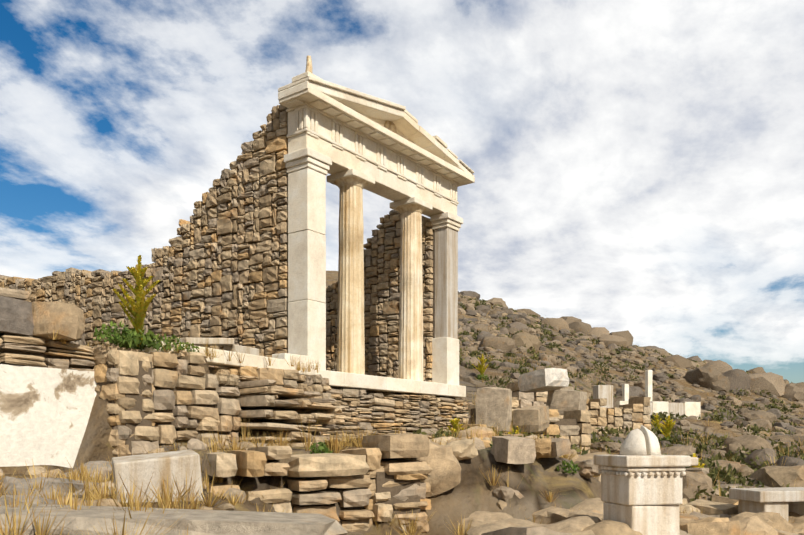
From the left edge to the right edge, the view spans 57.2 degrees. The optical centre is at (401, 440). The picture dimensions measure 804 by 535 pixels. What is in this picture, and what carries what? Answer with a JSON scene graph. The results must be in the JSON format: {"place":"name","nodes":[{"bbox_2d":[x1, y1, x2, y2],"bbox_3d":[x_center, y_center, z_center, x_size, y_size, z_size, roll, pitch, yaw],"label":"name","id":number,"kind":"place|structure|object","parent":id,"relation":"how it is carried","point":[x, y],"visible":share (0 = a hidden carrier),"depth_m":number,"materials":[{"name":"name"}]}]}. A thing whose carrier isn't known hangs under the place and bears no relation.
{"place":"outdoors","nodes":[
{"label":"outdoors","id":0,"kind":"place"},
{"bbox_2d":[0,271,803,534],"bbox_3d":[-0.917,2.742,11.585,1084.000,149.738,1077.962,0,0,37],"label":"ground","id":1,"kind":"structure","parent":0,"point":[469,494],"depth_m":8.53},
{"bbox_2d":[0,364,96,467],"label":"plaster wall","id":2,"kind":"structure","parent":1,"relation":"on","point":[44,414],"depth_m":9.03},
{"bbox_2d":[0,287,432,534],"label":"stone retaining walls","id":3,"kind":"structure","parent":1,"relation":"on","point":[153,397],"depth_m":8.83,"materials":[{"name":"stone"}]},
{"bbox_2d":[0,104,468,438],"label":"stone temple walls","id":4,"kind":"structure","parent":1,"relation":"on","point":[218,268],"depth_m":16.23,"materials":[{"name":"brown stone"}]},
{"bbox_2d":[278,71,474,397],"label":"temple facade","id":5,"kind":"structure","parent":4,"relation":"on","point":[336,131],"depth_m":15.35,"materials":[{"name":"white stone"}]},
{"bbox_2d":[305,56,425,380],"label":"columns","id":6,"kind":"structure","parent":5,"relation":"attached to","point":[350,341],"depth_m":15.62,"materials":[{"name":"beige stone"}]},
{"bbox_2d":[0,291,803,534],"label":"boulders","id":7,"kind":"object","parent":1,"relation":"on","point":[720,376],"visible":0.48,"depth_m":15.71,"materials":[{"name":"stone"}]},
{"bbox_2d":[0,255,803,534],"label":"vegetation","id":8,"kind":"object","parent":1,"relation":"on","point":[136,337],"visible":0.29,"depth_m":9.82,"materials":[{"name":"green plant"}]},
{"bbox_2d":[112,337,803,534],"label":"marble blocks","id":9,"kind":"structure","parent":1,"relation":"on","point":[642,494],"depth_m":6.55,"materials":[{"name":"white stone"}]},
{"bbox_2d":[620,425,660,454],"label":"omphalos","id":10,"kind":"object","parent":9,"relation":"on","point":[643,440],"visible":1,"depth_m":6.66,"materials":[{"name":"stone"}]},
{"bbox_2d":[461,368,708,473],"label":"ruin rubble walls","id":11,"kind":"structure","parent":1,"relation":"on","point":[537,400],"depth_m":17.02,"materials":[{"name":"stone"}]},
{"bbox_2d":[0,0,803,382],"label":"sky","id":12,"kind":"structure","parent":0,"point":[637,166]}
]}

